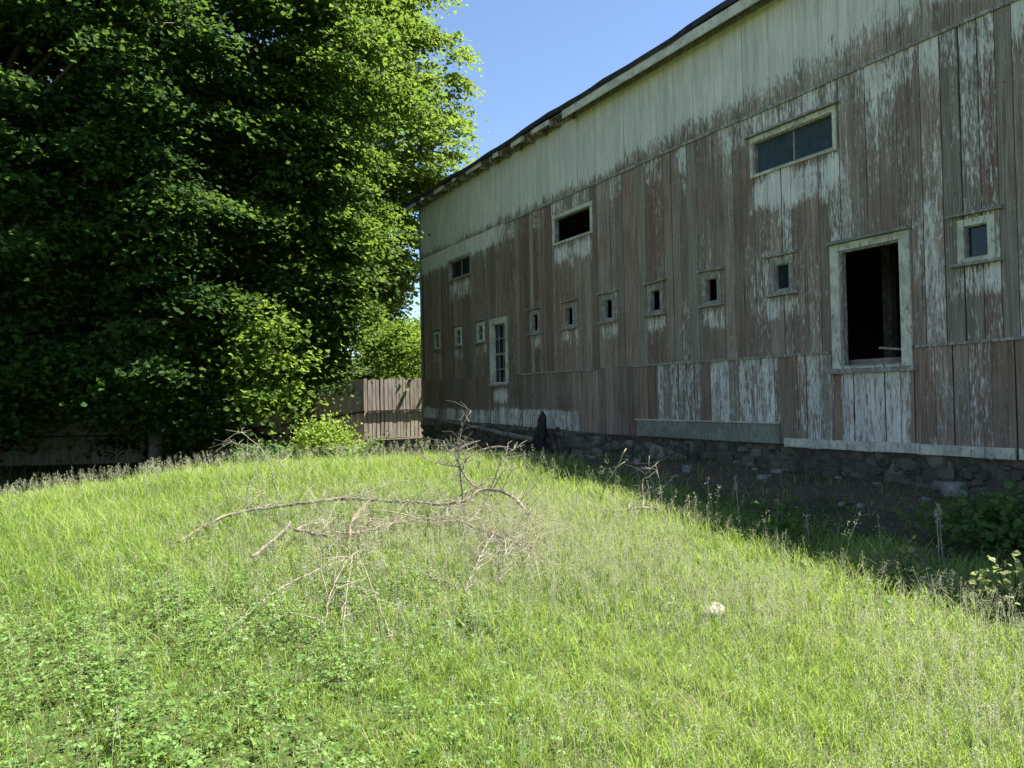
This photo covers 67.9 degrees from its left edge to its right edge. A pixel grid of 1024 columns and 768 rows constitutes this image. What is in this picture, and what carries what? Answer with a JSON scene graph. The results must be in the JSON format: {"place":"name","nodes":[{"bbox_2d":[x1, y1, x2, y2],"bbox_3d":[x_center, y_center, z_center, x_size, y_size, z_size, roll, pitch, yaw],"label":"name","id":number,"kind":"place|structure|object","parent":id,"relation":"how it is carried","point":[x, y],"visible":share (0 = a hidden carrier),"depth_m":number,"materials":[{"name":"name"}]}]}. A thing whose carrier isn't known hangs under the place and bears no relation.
{"place":"outdoors","nodes":[
{"label":"outdoors","id":0,"kind":"place"},
{"bbox_2d":[47,0,724,358],"label":"sky","id":1,"kind":"structure","parent":0,"point":[537,56],"materials":[{"name":"blue"}]},
{"bbox_2d":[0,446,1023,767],"bbox_3d":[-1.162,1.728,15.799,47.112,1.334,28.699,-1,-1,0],"label":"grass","id":2,"kind":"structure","parent":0,"point":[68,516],"depth_m":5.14,"materials":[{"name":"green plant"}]},
{"bbox_2d":[0,410,1023,767],"bbox_3d":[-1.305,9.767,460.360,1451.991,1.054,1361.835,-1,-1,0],"label":"ground","id":3,"kind":"structure","parent":0,"point":[824,496],"depth_m":5.29,"materials":[{"name":"green plant"}]},
{"bbox_2d":[0,63,95,466],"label":"tree","id":4,"kind":"object","parent":3,"relation":"on","point":[15,441],"visible":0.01,"depth_m":25.96,"materials":[{"name":"green plant"}]},
{"bbox_2d":[0,0,223,490],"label":"tree","id":5,"kind":"object","parent":3,"relation":"on","point":[25,335],"visible":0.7,"depth_m":16.59,"materials":[{"name":"green plant"}]},
{"bbox_2d":[1,62,236,449],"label":"tree","id":6,"kind":"object","parent":3,"relation":"on","point":[91,268],"depth_m":28.43,"materials":[{"name":"green plant"}]},
{"bbox_2d":[0,0,337,475],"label":"tree","id":7,"kind":"object","parent":3,"relation":"on","point":[146,377],"visible":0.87,"depth_m":17.18,"materials":[{"name":"green plant"}]},
{"bbox_2d":[0,379,364,465],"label":"wooden fence","id":8,"kind":"object","parent":3,"relation":"on","point":[64,454],"visible":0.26,"depth_m":26.98,"materials":[{"name":"brown wood"}]},
{"bbox_2d":[40,68,351,468],"bbox_3d":[-11.456,-4.120,26.728,11.192,14.726,10.962,-1,-1,-25],"label":"tree","id":9,"kind":"object","parent":3,"relation":"on","point":[183,452],"visible":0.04,"depth_m":25.73,"materials":[{"name":"green plant"}]},
{"bbox_2d":[218,432,304,466],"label":"bush","id":10,"kind":"object","parent":3,"relation":"on","point":[263,447],"visible":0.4,"depth_m":15.02,"materials":[{"name":"green plant"}]},
{"bbox_2d":[210,426,320,512],"bbox_3d":[-2.755,0.998,8.565,1.206,1.068,0.719,-1,-1,0],"label":"fallen branch","id":11,"kind":"object","parent":3,"relation":"on","point":[271,473],"visible":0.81,"depth_m":8.58,"materials":[{"name":"brown wood"}]},
{"bbox_2d":[189,293,343,459],"bbox_3d":[-5.811,0.055,18.039,3.676,4.581,3.741,-1,-1,0],"label":"tree","id":12,"kind":"object","parent":3,"relation":"on","point":[267,391],"visible":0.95,"depth_m":17.80,"materials":[{"name":"green plant"}]},
{"bbox_2d":[239,509,303,560],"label":"fallen branch","id":13,"kind":"object","parent":3,"relation":"on","point":[261,549],"visible":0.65,"depth_m":6.85,"materials":[{"name":"brown wood"}]},
{"bbox_2d":[220,560,343,636],"bbox_3d":[-1.725,1.491,5.769,0.436,0.402,1.531,-1,-1,14],"label":"fallen branch","id":14,"kind":"object","parent":3,"relation":"on","point":[283,587],"visible":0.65,"depth_m":5.77,"materials":[{"name":"wood"}]},
{"bbox_2d":[270,445,306,465],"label":"weed","id":15,"kind":"object","parent":3,"relation":"on","point":[284,454],"visible":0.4,"depth_m":14.15,"materials":[{"name":"green plant"}]},
{"bbox_2d":[191,165,408,451],"bbox_3d":[-8.489,-3.183,28.702,8.989,12.075,9.177,-1,-1,2],"label":"tree","id":16,"kind":"object","parent":3,"relation":"on","point":[366,370],"visible":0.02,"depth_m":28.06,"materials":[{"name":"green plant"}]},
{"bbox_2d":[165,0,468,461],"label":"tree","id":17,"kind":"object","parent":3,"relation":"on","point":[316,285],"visible":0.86,"depth_m":19.83,"materials":[{"name":"green plant"}]},
{"bbox_2d":[279,405,369,463],"bbox_3d":[-3.503,1.037,14.408,1.654,1.297,1.465,-2,-1,43],"label":"bush","id":18,"kind":"object","parent":3,"relation":"on","point":[320,438],"visible":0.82,"depth_m":14.22,"materials":[{"name":"green plant"}]},
{"bbox_2d":[268,530,408,664],"bbox_3d":[-1.168,1.438,5.490,0.952,0.650,2.169,-1,-1,0],"label":"fallen branch","id":19,"kind":"object","parent":3,"relation":"on","point":[343,565],"visible":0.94,"depth_m":5.42,"materials":[{"name":"wood"}]},
{"bbox_2d":[331,446,367,460],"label":"weed","id":20,"kind":"object","parent":3,"relation":"on","point":[348,449],"visible":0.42,"depth_m":13.84,"materials":[{"name":"green plant"}]},
{"bbox_2d":[143,400,564,546],"bbox_3d":[-1.461,0.882,7.848,4.253,1.402,1.705,-1,-1,0],"label":"fallen branch","id":21,"kind":"object","parent":3,"relation":"on","point":[460,470],"visible":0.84,"depth_m":8.00,"materials":[{"name":"wood"}]},
{"bbox_2d":[333,490,386,537],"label":"fallen branch","id":22,"kind":"object","parent":3,"relation":"on","point":[355,516],"visible":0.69,"depth_m":7.41,"materials":[{"name":"beige wood"}]},
{"bbox_2d":[345,430,397,458],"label":"bush","id":23,"kind":"object","parent":3,"relation":"on","point":[375,442],"visible":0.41,"depth_m":16.51,"materials":[{"name":"green plant"}]},
{"bbox_2d":[333,314,420,406],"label":"tree","id":24,"kind":"object","parent":3,"relation":"on","point":[417,323],"visible":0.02,"depth_m":42.93,"materials":[{"name":"green plant"}]},
{"bbox_2d":[341,314,422,435],"bbox_3d":[-4.431,0.051,31.060,6.520,5.648,6.500,-1,-1,0],"label":"tree","id":25,"kind":"object","parent":3,"relation":"on","point":[402,349],"visible":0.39,"depth_m":29.96,"materials":[{"name":"green plant"}]},
{"bbox_2d":[277,0,489,417],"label":"tree","id":26,"kind":"object","parent":3,"relation":"on","point":[414,179],"visible":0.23,"depth_m":34.97,"materials":[{"name":"green plant"}]},
{"bbox_2d":[363,378,424,438],"bbox_3d":[-4.117,0.973,27.944,2.783,2.412,0.247,-1,-1,-29],"label":"wooden fence","id":27,"kind":"object","parent":3,"relation":"on","point":[391,391],"visible":0.7,"depth_m":27.74,"materials":[{"name":"wood"}]},
{"bbox_2d":[267,475,585,604],"bbox_3d":[-0.647,1.345,7.089,2.715,0.851,2.306,-2,-1,37],"label":"fallen branch","id":28,"kind":"object","parent":3,"relation":"on","point":[323,535],"visible":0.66,"depth_m":7.04,"materials":[{"name":"wood"}]},
{"bbox_2d":[385,563,474,588],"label":"fallen branch","id":29,"kind":"object","parent":3,"relation":"on","point":[434,577],"visible":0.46,"depth_m":6.00,"materials":[{"name":"wood"}]},
{"bbox_2d":[439,419,533,441],"bbox_3d":[-0.845,1.260,21.150,0.142,0.478,6.023,-1,-1,-27],"label":"wooden pole","id":30,"kind":"object","parent":3,"relation":"on","point":[511,435],"visible":0.92,"depth_m":20.29,"materials":[{"name":"brown wood"}]},
{"bbox_2d":[0,503,1023,767],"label":"clover","id":31,"kind":"object","parent":3,"relation":"on","point":[118,685],"visible":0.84,"depth_m":4.32,"materials":[{"name":"green plant"}]},
{"bbox_2d":[526,411,551,453],"bbox_3d":[0.638,1.221,18.100,0.662,1.149,0.500,-1,-1,0],"label":"rotten post","id":32,"kind":"object","parent":3,"relation":"on","point":[539,442],"visible":0.84,"depth_m":17.99,"materials":[{"name":"wood"}]},
{"bbox_2d":[599,448,627,502],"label":"fallen branch","id":33,"kind":"object","parent":3,"relation":"on","point":[617,466],"visible":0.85,"depth_m":8.74,"materials":[{"name":"wood"}]},
{"bbox_2d":[607,455,678,514],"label":"fallen branch","id":34,"kind":"object","parent":3,"relation":"on","point":[643,491],"visible":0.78,"depth_m":8.65,"materials":[{"name":"wood"}]},
{"bbox_2d":[681,469,690,472],"bbox_3d":[2.548,1.280,11.135,0.145,0.084,0.090,-2,-1,40],"label":"stone","id":35,"kind":"object","parent":3,"relation":"on","point":[686,471],"visible":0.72,"depth_m":11.10,"materials":[{"name":"grey stone"}]},
{"bbox_2d":[402,0,1023,498],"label":"barn","id":36,"kind":"structure","parent":3,"relation":"on","point":[734,230],"depth_m":12.79,"materials":[{"name":"wood"}]},
{"bbox_2d":[431,328,441,350],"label":"window","id":37,"kind":"structure","parent":36,"relation":"in","point":[437,346],"depth_m":24.36,"materials":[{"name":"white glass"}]},
{"bbox_2d":[452,323,462,347],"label":"window","id":38,"kind":"structure","parent":36,"relation":"in","point":[458,330],"depth_m":22.97,"materials":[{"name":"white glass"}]},
{"bbox_2d":[448,252,471,281],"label":"window","id":39,"kind":"structure","parent":36,"relation":"in","point":[460,268],"depth_m":22.86,"materials":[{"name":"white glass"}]},
{"bbox_2d":[473,318,485,343],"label":"window","id":40,"kind":"structure","parent":36,"relation":"in","point":[480,333],"depth_m":21.65,"materials":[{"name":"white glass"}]},
{"bbox_2d":[488,316,508,386],"bbox_3d":[-0.344,-0.869,20.651,0.176,1.855,1.070,-1,-1,-29],"label":"window","id":41,"kind":"structure","parent":36,"relation":"in","point":[499,365],"depth_m":20.78,"materials":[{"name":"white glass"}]},
{"bbox_2d":[526,306,541,335],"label":"window","id":42,"kind":"structure","parent":36,"relation":"in","point":[532,314],"depth_m":19.00,"materials":[{"name":"white wood"}]},
{"bbox_2d":[559,298,577,329],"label":"window","id":43,"kind":"structure","parent":36,"relation":"in","point":[566,307],"depth_m":17.66,"materials":[{"name":"white wood"}]},
{"bbox_2d":[552,201,592,245],"bbox_3d":[1.415,-3.678,17.524,0.130,0.710,1.630,-1,-1,-29],"label":"window","id":44,"kind":"structure","parent":36,"relation":"in","point":[555,219],"depth_m":17.63,"materials":[{"name":"white wood"}]},
{"bbox_2d":[596,289,617,323],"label":"window","id":45,"kind":"structure","parent":36,"relation":"in","point":[604,307],"depth_m":16.35,"materials":[{"name":"white wood"}]},
{"bbox_2d":[641,278,666,316],"bbox_3d":[2.827,-1.697,14.964,0.160,0.701,0.670,-1,-1,-29],"label":"window","id":46,"kind":"structure","parent":36,"relation":"in","point":[651,311],"depth_m":15.00,"materials":[{"name":"white wood"}]},
{"bbox_2d":[695,266,724,308],"bbox_3d":[3.580,-1.736,13.616,0.160,0.701,0.670,-1,-1,-29],"label":"window","id":47,"kind":"structure","parent":36,"relation":"in","point":[706,278],"depth_m":13.63,"materials":[{"name":"white wood"}]},
{"bbox_2d":[762,249,798,297],"bbox_3d":[4.351,-1.771,12.238,0.160,0.692,0.670,-1,-1,-29],"label":"window","id":48,"kind":"structure","parent":36,"relation":"in","point":[783,275],"depth_m":12.27,"materials":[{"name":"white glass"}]},
{"bbox_2d":[743,99,839,178],"bbox_3d":[4.437,-3.826,12.058,0.200,0.710,1.820,-1,-1,-29],"label":"window","id":49,"kind":"structure","parent":36,"relation":"in","point":[816,137],"depth_m":12.05,"materials":[{"name":"white glass"}]},
{"bbox_2d":[825,225,916,373],"bbox_3d":[5.120,-1.147,10.871,0.210,1.965,1.360,-1,-1,-29],"label":"window","id":50,"kind":"structure","parent":36,"relation":"in","point":[901,235],"depth_m":10.91,"materials":[{"name":"white wood"}]},
{"bbox_2d":[848,357,901,364],"bbox_3d":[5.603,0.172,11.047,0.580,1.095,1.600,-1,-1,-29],"label":"window sill","id":51,"kind":"structure","parent":36,"relation":"on","point":[877,361],"depth_m":11.02,"materials":[{"name":"grey wood"}]},
{"bbox_2d":[879,347,900,349],"bbox_3d":[5.679,-0.479,10.695,0.927,0.140,0.160,-2,-1,43],"label":"plank","id":52,"kind":"object","parent":51,"relation":"on","point":[889,348],"visible":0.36,"depth_m":10.86,"materials":[{"name":"grey wood"}]},
{"bbox_2d":[946,204,1003,268],"bbox_3d":[5.844,-1.851,9.568,0.160,0.697,0.670,-1,-1,-29],"label":"window","id":53,"kind":"structure","parent":36,"relation":"in","point":[977,244],"depth_m":9.59,"materials":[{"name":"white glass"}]},
{"bbox_2d":[703,601,724,619],"bbox_3d":[1.477,1.639,5.478,0.153,0.106,0.291,-2,-1,33],"label":"stone","id":54,"kind":"object","parent":3,"relation":"on","point":[717,610],"visible":0.5,"depth_m":5.39,"materials":[{"name":"beige stone"}]},
{"bbox_2d":[732,475,739,526],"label":"seed stalk","id":55,"kind":"object","parent":3,"relation":"on","point":[736,486],"visible":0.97,"depth_m":7.75,"materials":[{"name":"plant"}]},
{"bbox_2d":[756,474,768,479],"bbox_3d":[3.489,1.308,10.613,0.117,0.097,0.157,0,-1,-34],"label":"stone","id":56,"kind":"object","parent":3,"relation":"on","point":[761,476],"visible":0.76,"depth_m":10.58,"materials":[{"name":"grey stone"}]},
{"bbox_2d":[770,469,782,472],"bbox_3d":[3.986,1.330,11.488,0.163,0.099,0.121,-1,-1,-10],"label":"stone","id":57,"kind":"object","parent":3,"relation":"on","point":[775,470],"visible":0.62,"depth_m":11.44,"materials":[{"name":"grey stone"}]},
{"bbox_2d":[775,499,780,540],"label":"seed stalk","id":58,"kind":"object","parent":3,"relation":"on","point":[777,501],"visible":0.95,"depth_m":7.35,"materials":[{"name":"plant"}]},
{"bbox_2d":[739,488,823,541],"bbox_3d":[2.589,1.291,7.288,0.722,0.552,0.690,-1,-1,0],"label":"weed","id":59,"kind":"object","parent":3,"relation":"on","point":[787,523],"visible":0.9,"depth_m":7.27,"materials":[{"name":"green plant"}]},
{"bbox_2d":[802,513,810,542],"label":"seed stalk","id":60,"kind":"object","parent":3,"relation":"on","point":[806,516],"visible":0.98,"depth_m":7.07,"materials":[{"name":"plant"}]},
{"bbox_2d":[838,501,845,506],"bbox_3d":[3.768,1.378,8.687,0.071,0.071,0.122,-2,-1,41],"label":"stone","id":61,"kind":"object","parent":3,"relation":"on","point":[842,504],"visible":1,"depth_m":8.65,"materials":[{"name":"grey stone"}]},
{"bbox_2d":[855,503,865,507],"bbox_3d":[3.936,1.380,8.597,0.106,0.070,0.103,-1,-1,-16],"label":"stone","id":62,"kind":"object","parent":3,"relation":"on","point":[860,505],"visible":0.86,"depth_m":8.55,"materials":[{"name":"grey stone"}]},
{"bbox_2d":[852,536,949,574],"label":"fallen branch","id":63,"kind":"object","parent":3,"relation":"on","point":[894,558],"visible":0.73,"depth_m":6.08,"materials":[{"name":"wood"}]},
{"bbox_2d":[896,535,920,585],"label":"weed","id":64,"kind":"object","parent":3,"relation":"on","point":[911,550],"visible":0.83,"depth_m":5.94,"materials":[{"name":"green plant"}]},
{"bbox_2d":[882,560,968,610],"bbox_3d":[3.176,1.467,5.788,0.636,0.305,0.901,-2,-1,21],"label":"fallen branch","id":65,"kind":"object","parent":3,"relation":"on","point":[919,582],"visible":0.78,"depth_m":5.64,"materials":[{"name":"brown wood"}]},
{"bbox_2d":[917,588,941,601],"bbox_3d":[3.077,1.571,5.598,0.114,0.129,0.150,-1,-1,-25],"label":"stone","id":66,"kind":"object","parent":3,"relation":"on","point":[931,592],"visible":0.33,"depth_m":5.57,"materials":[{"name":"grey stone"}]},
{"bbox_2d":[933,502,943,565],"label":"seed stalk","id":67,"kind":"object","parent":3,"relation":"on","point":[939,512],"visible":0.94,"depth_m":6.37,"materials":[{"name":"plant"}]},
{"bbox_2d":[941,481,968,496],"bbox_3d":[5.513,1.337,9.460,0.315,0.258,0.189,-1,-1,8],"label":"stone","id":68,"kind":"object","parent":3,"relation":"on","point":[948,486],"visible":0.56,"depth_m":9.40,"materials":[{"name":"grey stone"}]},
{"bbox_2d":[896,480,1023,561],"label":"bush","id":69,"kind":"object","parent":3,"relation":"on","point":[1006,518],"visible":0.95,"depth_m":6.61,"materials":[{"name":"green plant"}]},
{"bbox_2d":[969,550,1023,621],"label":"weed","id":70,"kind":"object","parent":3,"relation":"on","point":[1004,582],"visible":0.84,"depth_m":5.17,"materials":[{"name":"green plant"}]},
{"bbox_2d":[0,438,1023,767],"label":"seed grass","id":71,"kind":"structure","parent":0,"point":[618,572],"depth_m":5.53,"materials":[{"name":"green plant"}]}
]}

